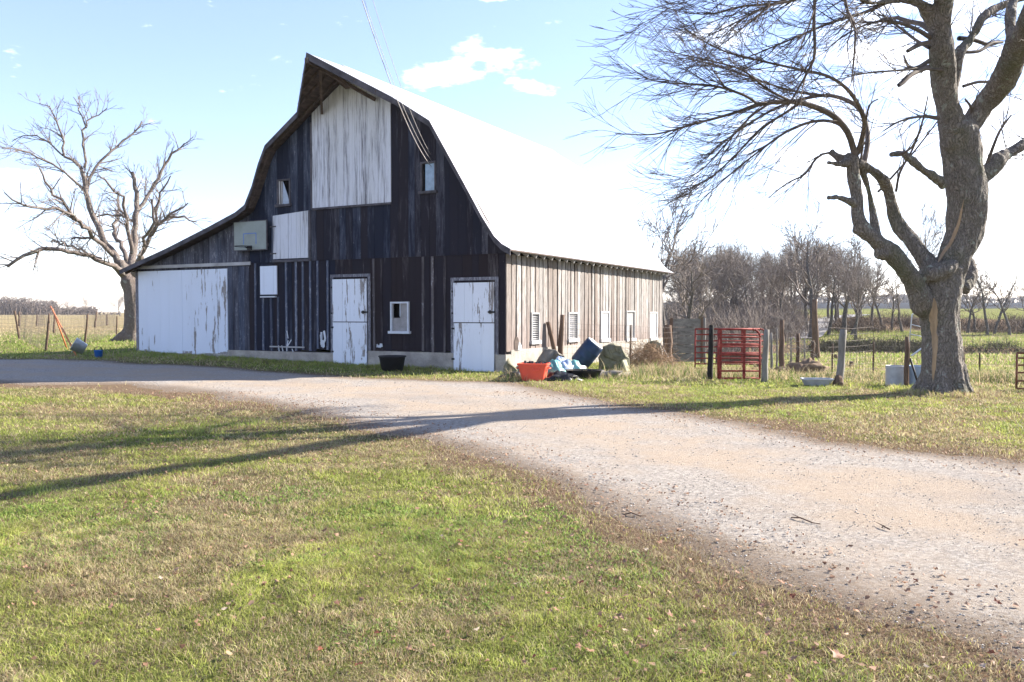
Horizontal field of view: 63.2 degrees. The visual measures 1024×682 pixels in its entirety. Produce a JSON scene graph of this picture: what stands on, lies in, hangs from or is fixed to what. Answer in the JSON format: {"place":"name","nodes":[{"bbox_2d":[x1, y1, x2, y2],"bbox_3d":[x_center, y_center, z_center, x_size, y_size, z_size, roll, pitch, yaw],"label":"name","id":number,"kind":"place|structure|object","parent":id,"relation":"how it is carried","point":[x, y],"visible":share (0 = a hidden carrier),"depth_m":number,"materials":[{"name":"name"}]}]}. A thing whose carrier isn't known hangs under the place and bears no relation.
{"place":"outdoors","nodes":[
{"label":"outdoors","id":0,"kind":"place"},
{"bbox_2d":[0,359,1023,672],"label":"driveway","id":1,"kind":"structure","parent":0,"point":[958,497],"depth_m":7.81,"materials":[{"name":"beige gravel"}]},
{"bbox_2d":[0,302,1023,681],"bbox_3d":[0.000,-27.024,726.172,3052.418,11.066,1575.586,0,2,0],"label":"ground","id":2,"kind":"structure","parent":0,"point":[904,308],"depth_m":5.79,"materials":[{"name":"green plant"}]},
{"bbox_2d":[0,311,117,350],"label":"wire fence","id":3,"kind":"object","parent":2,"relation":"on","point":[40,324],"visible":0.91,"depth_m":34.98,"materials":[{"name":"metal"}]},
{"bbox_2d":[0,295,120,314],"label":"distant woods","id":4,"kind":"object","parent":2,"relation":"on","point":[9,306],"visible":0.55,"depth_m":341.14,"materials":[{"name":"brown plant"}]},
{"bbox_2d":[50,306,75,354],"bbox_3d":[-15.233,-0.390,28.188,0.579,1.641,5.562,-1,2,-31],"label":"orange pole brace","id":5,"kind":"object","parent":2,"relation":"on","point":[57,320],"visible":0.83,"depth_m":29.27,"materials":[{"name":"orange wood"}]},
{"bbox_2d":[3,310,124,332],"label":"wire fence","id":6,"kind":"object","parent":2,"relation":"on","point":[53,321],"visible":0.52,"depth_m":67.92,"materials":[{"name":"metal"}]},
{"bbox_2d":[70,337,87,353],"bbox_3d":[-13.471,0.170,25.898,0.367,0.532,0.445,31,2,-21],"label":"washtub","id":7,"kind":"object","parent":2,"relation":"on","point":[79,346],"visible":1,"depth_m":25.76,"materials":[{"name":"metal"}]},
{"bbox_2d":[0,87,215,341],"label":"leafless tree","id":8,"kind":"object","parent":2,"relation":"on","point":[127,283],"visible":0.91,"depth_m":39.12,"materials":[{"name":"brown wood"}]},
{"bbox_2d":[103,350,457,371],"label":"wall foot grass","id":9,"kind":"structure","parent":2,"relation":"on","point":[255,359],"depth_m":23.97,"materials":[{"name":"green plant"}]},
{"bbox_2d":[0,483,668,681],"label":"clover leaves","id":10,"kind":"object","parent":2,"relation":"on","point":[388,523],"visible":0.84,"depth_m":5.69,"materials":[{"name":"green plant"}]},
{"bbox_2d":[378,355,405,370],"bbox_3d":[-3.104,0.575,21.574,0.740,0.390,0.740,0,2,0],"label":"rubber tub","id":11,"kind":"object","parent":2,"relation":"on","point":[392,362],"visible":0.95,"depth_m":21.31,"materials":[{"name":"black rubber"}]},
{"bbox_2d":[119,52,673,371],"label":"gambrel barn","id":12,"kind":"structure","parent":2,"relation":"on","point":[478,245],"depth_m":23.72,"materials":[{"name":"brown wood"}]},
{"bbox_2d":[138,269,228,354],"bbox_3d":[-10.595,-0.899,26.739,4.152,2.750,0.036,1,2,28],"label":"sliding door","id":13,"kind":"structure","parent":12,"relation":"in","point":[181,311],"depth_m":26.69,"materials":[{"name":"white paint"}]},
{"bbox_2d":[233,220,268,251],"bbox_3d":[-7.964,-3.161,24.869,1.370,0.895,0.686,1,2,28],"label":"basketball hoop","id":14,"kind":"object","parent":12,"relation":"attached to","point":[250,235],"visible":1,"depth_m":24.98,"materials":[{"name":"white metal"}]},
{"bbox_2d":[275,178,291,206],"bbox_3d":[-6.664,-4.398,24.664,0.720,0.960,0.410,1,2,28],"label":"window","id":15,"kind":"structure","parent":12,"relation":"in","point":[283,196],"depth_m":24.60,"materials":[{"name":"white glass"}]},
{"bbox_2d":[330,274,370,364],"bbox_3d":[-4.581,-0.602,23.482,1.420,2.570,0.110,1,2,28],"label":"dutch door","id":16,"kind":"structure","parent":12,"relation":"in","point":[348,297],"depth_m":23.45,"materials":[{"name":"white paint"}]},
{"bbox_2d":[312,81,390,207],"bbox_3d":[-4.523,-5.621,23.301,2.777,3.614,0.032,1,2,28],"label":"hay door","id":17,"kind":"structure","parent":12,"relation":"in","point":[351,139],"depth_m":23.28,"materials":[{"name":"white paint"}]},
{"bbox_2d":[362,0,431,166],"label":"power line","id":18,"kind":"object","parent":12,"relation":"attached to","point":[389,79],"visible":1,"depth_m":15.87,"materials":[{"name":"grey metal"}]},
{"bbox_2d":[388,302,410,333],"bbox_3d":[-2.998,-0.665,22.828,0.810,1.020,0.410,1,2,28],"label":"window","id":19,"kind":"structure","parent":12,"relation":"in","point":[400,324],"depth_m":22.73,"materials":[{"name":"white paint"}]},
{"bbox_2d":[418,161,437,193],"bbox_3d":[-2.160,-4.378,22.259,0.690,1.000,0.410,1,2,28],"label":"window","id":20,"kind":"structure","parent":12,"relation":"in","point":[427,173],"depth_m":22.17,"materials":[{"name":"blue glass"}]},
{"bbox_2d":[451,277,498,371],"bbox_3d":[-0.997,-0.399,21.577,1.430,2.510,0.110,1,2,28],"label":"dutch door","id":21,"kind":"structure","parent":12,"relation":"in","point":[472,344],"depth_m":21.54,"materials":[{"name":"white paint"}]},
{"bbox_2d":[530,312,541,343],"bbox_3d":[0.619,-0.349,22.665,0.145,0.860,0.590,1,2,28],"label":"side window","id":22,"kind":"structure","parent":12,"relation":"in","point":[534,316],"depth_m":22.73,"materials":[{"name":"white paint"}]},
{"bbox_2d":[567,312,579,341],"bbox_3d":[1.810,-0.418,24.897,0.145,0.890,0.790,1,2,28],"label":"side window","id":23,"kind":"structure","parent":12,"relation":"in","point":[572,317],"depth_m":24.95,"materials":[{"name":"white paint"}]},
{"bbox_2d":[599,311,610,341],"bbox_3d":[3.026,-0.473,27.154,0.130,0.990,0.820,1,2,28],"label":"side window","id":24,"kind":"structure","parent":12,"relation":"in","point":[604,315],"depth_m":27.16,"materials":[{"name":"white paint"}]},
{"bbox_2d":[625,311,636,340],"bbox_3d":[4.165,-0.533,29.282,0.130,1.070,0.950,1,2,28],"label":"side window","id":25,"kind":"structure","parent":12,"relation":"in","point":[629,315],"depth_m":29.24,"materials":[{"name":"white paint"}]},
{"bbox_2d":[650,312,657,340],"bbox_3d":[5.352,-0.567,31.505,0.130,1.070,0.930,1,2,28],"label":"side window","id":26,"kind":"structure","parent":12,"relation":"in","point":[653,315],"depth_m":31.56,"materials":[{"name":"white paint"}]},
{"bbox_2d":[0,437,1023,522],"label":"lawn grass","id":27,"kind":"structure","parent":2,"relation":"on","point":[94,445],"depth_m":7.80,"materials":[{"name":"green plant"}]},
{"bbox_2d":[0,384,1023,441],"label":"lawn grass","id":28,"kind":"structure","parent":2,"relation":"on","point":[571,389],"depth_m":12.92,"materials":[{"name":"green plant"}]},
{"bbox_2d":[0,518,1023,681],"bbox_3d":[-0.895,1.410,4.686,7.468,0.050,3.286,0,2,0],"label":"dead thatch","id":29,"kind":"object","parent":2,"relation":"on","point":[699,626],"visible":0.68,"depth_m":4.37,"materials":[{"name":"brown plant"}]},
{"bbox_2d":[0,390,1023,681],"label":"leaf litter","id":30,"kind":"object","parent":2,"relation":"on","point":[624,560],"visible":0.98,"depth_m":7.03,"materials":[{"name":"brown plant"}]},
{"bbox_2d":[0,352,1023,387],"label":"lawn grass","id":31,"kind":"structure","parent":2,"relation":"on","point":[671,377],"depth_m":20.72,"materials":[{"name":"green plant"}]},
{"bbox_2d":[0,326,1023,366],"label":"pasture grass","id":32,"kind":"structure","parent":2,"relation":"on","point":[988,357],"depth_m":37.81,"materials":[{"name":"plant"}]},
{"bbox_2d":[516,362,550,380],"bbox_3d":[0.491,0.692,18.860,0.770,0.390,0.598,0,2,11],"label":"red tub","id":33,"kind":"object","parent":2,"relation":"on","point":[533,372],"visible":0.97,"depth_m":18.65,"materials":[{"name":"plastic"}]},
{"bbox_2d":[536,349,564,361],"bbox_3d":[1.002,0.535,22.060,0.821,0.674,0.684,0,2,0],"label":"stump chunk","id":34,"kind":"object","parent":2,"relation":"on","point":[547,355],"visible":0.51,"depth_m":21.81,"materials":[{"name":"stone"}]},
{"bbox_2d":[546,321,556,349],"bbox_3d":[1.150,0.149,23.219,0.416,1.397,0.156,0,2,0],"label":"fence post","id":35,"kind":"object","parent":2,"relation":"on","point":[551,336],"visible":0.54,"depth_m":23.16,"materials":[{"name":"brown wood"}]},
{"bbox_2d":[547,359,565,372],"bbox_3d":[0.996,0.658,19.752,0.595,0.452,0.566,2,3,44],"label":"plastic sack","id":36,"kind":"object","parent":2,"relation":"on","point":[554,365],"visible":0.31,"depth_m":19.57,"materials":[{"name":"teal plastic"}]},
{"bbox_2d":[558,315,564,354],"bbox_3d":[1.367,0.046,23.412,0.232,1.577,0.169,0,2,0],"label":"fence post","id":37,"kind":"object","parent":2,"relation":"on","point":[561,337],"visible":0.68,"depth_m":23.35,"materials":[{"name":"brown wood"}]},
{"bbox_2d":[544,370,583,380],"bbox_3d":[1.125,0.788,18.894,1.032,0.255,0.656,-1,2,-23],"label":"debris heap","id":38,"kind":"object","parent":2,"relation":"on","point":[562,376],"visible":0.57,"depth_m":18.73,"materials":[{"name":"black plastic"}]},
{"bbox_2d":[555,356,573,369],"bbox_3d":[1.211,0.615,20.082,0.643,0.514,0.662,2,3,43],"label":"plastic sack","id":39,"kind":"object","parent":2,"relation":"on","point":[566,363],"visible":0.28,"depth_m":19.98,"materials":[{"name":"white plastic"}]},
{"bbox_2d":[483,365,666,381],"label":"dry weeds","id":40,"kind":"object","parent":2,"relation":"on","point":[622,375],"visible":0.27,"depth_m":19.26,"materials":[{"name":"beige plant"}]},
{"bbox_2d":[565,369,601,378],"bbox_3d":[1.658,0.764,19.246,0.882,0.200,0.667,0,2,0],"label":"rubber pan","id":41,"kind":"object","parent":2,"relation":"on","point":[591,372],"visible":0.63,"depth_m":19.01,"materials":[{"name":"black rubber"}]},
{"bbox_2d":[598,343,629,370],"bbox_3d":[2.669,0.445,21.848,0.844,0.796,0.613,0,2,0],"label":"concrete chunk","id":42,"kind":"object","parent":2,"relation":"on","point":[611,355],"visible":0.77,"depth_m":21.61,"materials":[{"name":"grey concrete"}]},
{"bbox_2d":[558,322,677,365],"bbox_3d":[3.469,0.121,24.769,5.216,1.386,0.571,-2,2,-39],"label":"wire fence","id":43,"kind":"object","parent":2,"relation":"on","point":[670,332],"visible":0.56,"depth_m":24.42,"materials":[{"name":"grey metal"}]},
{"bbox_2d":[619,333,693,368],"bbox_3d":[3.814,0.284,23.359,2.768,1.042,2.707,0,2,0],"label":"brush pile","id":44,"kind":"object","parent":2,"relation":"on","point":[653,355],"visible":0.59,"depth_m":23.13,"materials":[{"name":"brown plant"}]},
{"bbox_2d":[664,325,672,364],"bbox_3d":[5.151,0.174,27.419,0.313,1.411,0.316,1,2,26],"label":"fence post","id":45,"kind":"object","parent":2,"relation":"on","point":[667,333],"visible":0.56,"depth_m":27.31,"materials":[{"name":"brown wood"}]},
{"bbox_2d":[659,237,704,307],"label":"bare tree","id":46,"kind":"object","parent":2,"relation":"on","point":[670,288],"visible":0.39,"depth_m":63.29,"materials":[{"name":"brown plant"}]},
{"bbox_2d":[635,182,729,337],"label":"bare tree","id":47,"kind":"object","parent":2,"relation":"on","point":[667,248],"visible":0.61,"depth_m":46.70,"materials":[{"name":"brown plant"}]},
{"bbox_2d":[657,239,712,303],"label":"bare tree","id":48,"kind":"object","parent":2,"relation":"on","point":[684,273],"visible":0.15,"depth_m":65.51,"materials":[{"name":"brown plant"}]},
{"bbox_2d":[670,317,703,362],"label":"plank gate","id":49,"kind":"structure","parent":2,"relation":"on","point":[684,328],"depth_m":28.21,"materials":[{"name":"grey wood"}]},
{"bbox_2d":[669,270,718,318],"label":"bare tree","id":50,"kind":"object","parent":2,"relation":"on","point":[687,295],"visible":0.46,"depth_m":55.74,"materials":[{"name":"brown plant"}]},
{"bbox_2d":[663,232,743,353],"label":"bare tree","id":51,"kind":"object","parent":2,"relation":"on","point":[691,302],"visible":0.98,"depth_m":43.23,"materials":[{"name":"brown plant"}]},
{"bbox_2d":[707,325,713,379],"bbox_3d":[4.555,0.308,19.085,0.136,1.354,0.133,-1,2,-29],"label":"fence post","id":52,"kind":"object","parent":2,"relation":"on","point":[710,356],"visible":0.88,"depth_m":19.04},
{"bbox_2d":[596,360,833,380],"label":"dry weeds","id":53,"kind":"object","parent":2,"relation":"on","point":[670,369],"visible":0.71,"depth_m":20.24,"materials":[{"name":"beige plant"}]},
{"bbox_2d":[694,328,763,368],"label":"pipe gate","id":54,"kind":"structure","parent":2,"relation":"on","point":[695,346],"depth_m":22.61,"materials":[{"name":"red metal"}]},
{"bbox_2d":[686,236,772,315],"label":"bare tree","id":55,"kind":"object","parent":2,"relation":"on","point":[746,261],"visible":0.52,"depth_m":58.56,"materials":[{"name":"brown plant"}]},
{"bbox_2d":[708,259,753,314],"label":"bare tree","id":56,"kind":"object","parent":2,"relation":"on","point":[733,292],"visible":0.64,"depth_m":57.28,"materials":[{"name":"brown plant"}]},
{"bbox_2d":[717,328,760,378],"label":"pipe gate","id":57,"kind":"structure","parent":2,"relation":"on","point":[720,344],"depth_m":18.88,"materials":[{"name":"red metal"}]},
{"bbox_2d":[687,232,790,305],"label":"bare tree","id":58,"kind":"object","parent":2,"relation":"on","point":[730,266],"visible":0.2,"depth_m":62.62,"materials":[{"name":"brown plant"}]},
{"bbox_2d":[715,353,762,367],"bbox_3d":[6.766,0.595,24.773,1.300,0.450,0.480,0,2,0],"label":"feed bunk","id":59,"kind":"object","parent":2,"relation":"on","point":[739,359],"visible":0.16,"depth_m":24.53,"materials":[{"name":"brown wood"}]},
{"bbox_2d":[708,237,781,326],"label":"bare tree","id":60,"kind":"object","parent":2,"relation":"on","point":[722,271],"visible":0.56,"depth_m":58.13,"materials":[{"name":"brown plant"}]},
{"bbox_2d":[662,291,828,353],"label":"undergrowth","id":61,"kind":"object","parent":2,"relation":"on","point":[715,316],"visible":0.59,"depth_m":53.11,"materials":[{"name":"brown plant"}]},
{"bbox_2d":[720,248,793,321],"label":"bare tree","id":62,"kind":"object","parent":2,"relation":"on","point":[742,271],"visible":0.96,"depth_m":55.01,"materials":[{"name":"brown plant"}]},
{"bbox_2d":[761,329,768,381],"bbox_3d":[5.584,0.376,18.367,0.174,1.264,0.157,0,2,0],"label":"fence post","id":63,"kind":"object","parent":2,"relation":"on","point":[764,370],"visible":0.89,"depth_m":18.32,"materials":[{"name":"grey wood"}]},
{"bbox_2d":[740,255,792,321],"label":"bare tree","id":64,"kind":"object","parent":2,"relation":"on","point":[768,286],"visible":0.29,"depth_m":61.08,"materials":[{"name":"brown plant"}]},
{"bbox_2d":[778,320,784,366],"bbox_3d":[7.263,0.182,22.416,0.159,1.503,0.169,-1,2,-24],"label":"fence post","id":65,"kind":"object","parent":2,"relation":"on","point":[781,350],"visible":0.81,"depth_m":22.36,"materials":[{"name":"brown wood"}]},
{"bbox_2d":[754,261,808,312],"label":"bare tree","id":66,"kind":"object","parent":2,"relation":"on","point":[789,298],"visible":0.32,"depth_m":61.57,"materials":[{"name":"brown plant"}]},
{"bbox_2d":[748,235,819,320],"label":"bare tree","id":67,"kind":"object","parent":2,"relation":"on","point":[783,287],"visible":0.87,"depth_m":58.59,"materials":[{"name":"brown plant"}]},
{"bbox_2d":[763,317,819,366],"bbox_3d":[7.801,0.097,23.025,1.754,1.533,1.027,0,2,0],"label":"wire tangle","id":68,"kind":"object","parent":2,"relation":"on","point":[801,350],"visible":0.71,"depth_m":23.04,"materials":[{"name":"brown metal"}]},
{"bbox_2d":[751,230,834,303],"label":"bare tree","id":69,"kind":"object","parent":2,"relation":"on","point":[791,293],"visible":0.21,"depth_m":71.50,"materials":[{"name":"brown plant"}]},
{"bbox_2d":[563,0,1023,394],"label":"old maple tree","id":70,"kind":"object","parent":2,"relation":"on","point":[940,283],"visible":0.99,"depth_m":15.21,"materials":[{"name":"grey plant"}]},
{"bbox_2d":[756,198,844,339],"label":"bare tree","id":71,"kind":"object","parent":2,"relation":"on","point":[809,278],"visible":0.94,"depth_m":58.30,"materials":[{"name":"brown plant"}]},
{"bbox_2d":[767,237,833,331],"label":"bare tree","id":72,"kind":"object","parent":2,"relation":"on","point":[806,292],"visible":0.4,"depth_m":64.80,"materials":[{"name":"brown plant"}]},
{"bbox_2d":[759,231,843,305],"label":"bare tree","id":73,"kind":"object","parent":2,"relation":"on","point":[791,262],"visible":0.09,"depth_m":76.59,"materials":[{"name":"brown plant"}]},
{"bbox_2d":[786,357,828,374],"bbox_3d":[7.522,0.645,20.996,1.264,0.452,0.993,0,2,0],"label":"dirt mound","id":74,"kind":"object","parent":2,"relation":"on","point":[809,363],"visible":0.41,"depth_m":20.71,"materials":[{"name":"soil"}]},
{"bbox_2d":[812,299,819,357],"bbox_3d":[12.113,-0.432,33.139,0.334,2.450,0.288,-1,2,-21],"label":"dark pole","id":75,"kind":"object","parent":2,"relation":"on","point":[815,333],"visible":0.78,"depth_m":33.04,"materials":[{"name":"brown wood"}]},
{"bbox_2d":[800,377,833,385],"bbox_3d":[6.431,0.862,17.552,0.644,0.150,0.420,0,2,6],"label":"bath trough","id":76,"kind":"object","parent":2,"relation":"on","point":[807,381],"visible":0.95,"depth_m":17.39,"materials":[{"name":"silver metal"}]},
{"bbox_2d":[797,236,849,317],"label":"bare tree","id":77,"kind":"object","parent":2,"relation":"on","point":[828,303],"visible":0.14,"depth_m":79.22,"materials":[{"name":"brown plant"}]},
{"bbox_2d":[796,235,874,334],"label":"bare tree","id":78,"kind":"object","parent":2,"relation":"on","point":[825,274],"visible":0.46,"depth_m":65.37,"materials":[{"name":"brown plant"}]},
{"bbox_2d":[801,245,871,320],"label":"bare tree","id":79,"kind":"object","parent":2,"relation":"on","point":[835,279],"visible":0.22,"depth_m":74.95,"materials":[{"name":"brown plant"}]},
{"bbox_2d":[836,329,846,381],"bbox_3d":[7.001,0.390,17.733,0.254,1.284,0.194,0,2,0],"label":"fence post","id":80,"kind":"object","parent":2,"relation":"on","point":[841,353],"visible":0.75,"depth_m":17.67,"materials":[{"name":"grey wood"}]},
{"bbox_2d":[811,232,897,329],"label":"bare tree","id":81,"kind":"object","parent":2,"relation":"on","point":[845,305],"visible":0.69,"depth_m":65.51,"materials":[{"name":"brown plant"}]},
{"bbox_2d":[827,253,882,337],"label":"bare tree","id":82,"kind":"object","parent":2,"relation":"on","point":[854,292],"visible":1,"depth_m":54.67,"materials":[{"name":"brown plant"}]},
{"bbox_2d":[850,260,882,333],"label":"bare tree","id":83,"kind":"object","parent":2,"relation":"on","point":[875,275],"visible":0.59,"depth_m":65.37,"materials":[{"name":"brown plant"}]},
{"bbox_2d":[723,366,1013,383],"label":"dry weeds","id":84,"kind":"object","parent":2,"relation":"on","point":[869,375],"visible":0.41,"depth_m":19.40,"materials":[{"name":"beige plant"}]},
{"bbox_2d":[856,259,901,323],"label":"bare tree","id":85,"kind":"object","parent":2,"relation":"on","point":[880,272],"visible":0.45,"depth_m":71.67,"materials":[{"name":"brown plant"}]},
{"bbox_2d":[880,278,903,329],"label":"bare tree","id":86,"kind":"object","parent":2,"relation":"on","point":[893,302],"visible":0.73,"depth_m":68.40,"materials":[{"name":"brown plant"}]},
{"bbox_2d":[762,293,1023,302],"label":"hilltop hedge","id":87,"kind":"object","parent":2,"relation":"on","point":[906,299],"visible":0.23,"depth_m":404.93,"materials":[{"name":"plant"}]},
{"bbox_2d":[885,365,903,386],"bbox_3d":[8.056,0.726,17.430,0.438,0.430,0.435,0,2,0],"label":"stock tank","id":88,"kind":"object","parent":2,"relation":"on","point":[894,374],"visible":0.66,"depth_m":17.26,"materials":[{"name":"silver metal"}]},
{"bbox_2d":[886,276,903,331],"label":"bare tree","id":89,"kind":"object","parent":2,"relation":"on","point":[898,309],"visible":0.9,"depth_m":67.27,"materials":[{"name":"brown plant"}]},
{"bbox_2d":[904,336,908,386],"bbox_3d":[8.076,0.482,17.012,0.117,1.153,0.110,1,2,26],"label":"fence post","id":90,"kind":"object","parent":2,"relation":"on","point":[906,369],"visible":0.82,"depth_m":16.97,"materials":[{"name":"brown wood"}]},
{"bbox_2d":[801,334,1023,354],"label":"creek bank scrub","id":91,"kind":"object","parent":2,"relation":"on","point":[897,346],"visible":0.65,"depth_m":47.81,"materials":[{"name":"green plant"}]},
{"bbox_2d":[909,365,920,385],"bbox_3d":[8.469,0.727,17.422,0.410,0.430,0.408,0,2,0],"label":"stock tank","id":92,"kind":"object","parent":2,"relation":"on","point":[912,379],"visible":0.24,"depth_m":17.28,"materials":[{"name":"silver metal"}]},
{"bbox_2d":[817,310,1023,333],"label":"bank scrub","id":93,"kind":"object","parent":2,"relation":"on","point":[864,322],"visible":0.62,"depth_m":70.31,"materials":[{"name":"green plant"}]},
{"bbox_2d":[896,198,945,268],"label":"bare tree","id":94,"kind":"object","parent":2,"relation":"on","point":[928,238],"visible":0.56,"depth_m":88.02,"materials":[{"name":"brown plant"}]},
{"bbox_2d":[828,327,1023,377],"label":"wire fence","id":95,"kind":"object","parent":2,"relation":"on","point":[902,352],"visible":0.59,"depth_m":19.53,"materials":[{"name":"metal"}]},
{"bbox_2d":[960,293,985,331],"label":"bare tree","id":96,"kind":"object","parent":2,"relation":"on","point":[974,320],"visible":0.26,"depth_m":68.93,"materials":[{"name":"brown plant"}]},
{"bbox_2d":[961,270,991,332],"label":"bare tree","id":97,"kind":"object","parent":2,"relation":"on","point":[970,314],"visible":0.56,"depth_m":67.71,"materials":[{"name":"brown plant"}]},
{"bbox_2d":[972,261,998,334],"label":"bare tree","id":98,"kind":"object","parent":2,"relation":"on","point":[984,307],"visible":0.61,"depth_m":65.29,"materials":[{"name":"brown plant"}]},
{"bbox_2d":[977,269,1012,334],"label":"bare tree","id":99,"kind":"object","parent":2,"relation":"on","point":[1003,311],"visible":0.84,"depth_m":65.98,"materials":[{"name":"brown plant"}]},
{"bbox_2d":[967,366,1023,386],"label":"dry weeds","id":100,"kind":"object","parent":2,"relation":"on","point":[1004,375],"visible":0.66,"depth_m":18.59,"materials":[{"name":"beige plant"}]},
{"bbox_2d":[993,274,1020,333],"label":"bare tree","id":101,"kind":"object","parent":2,"relation":"on","point":[1000,314],"visible":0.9,"depth_m":66.89,"materials":[{"name":"brown plant"}]},
{"bbox_2d":[1015,352,1023,389],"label":"pipe gate","id":102,"kind":"structure","parent":2,"relation":"on","point":[1016,376],"depth_m":16.46,"materials":[{"name":"red metal"}]},
{"bbox_2d":[0,0,1023,312],"label":"sky","id":103,"kind":"structure","parent":0,"point":[229,73],"materials":[{"name":"blue"}]},
{"bbox_2d":[794,314,870,337],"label":"lane","id":104,"kind":"structure","parent":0,"point":[820,321],"depth_m":72.98,"materials":[{"name":"grey gravel"}]},
{"bbox_2d":[885,382,1004,397],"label":"trunk foot grass","id":105,"kind":"structure","parent":0,"point":[896,389],"depth_m":15.51,"materials":[{"name":"plant"}]},
{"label":"barrel stand","id":106,"kind":"object","parent":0,"visible":0},
{"bbox_2d":[572,337,602,368],"bbox_3d":[1.928,0.317,21.320,0.530,0.699,0.530,38,9,-1],"label":"blue barrel","id":107,"kind":"object","parent":106,"relation":"on","point":[587,352],"visible":0.89,"depth_m":21.11,"materials":[{"name":"blue plastic"}]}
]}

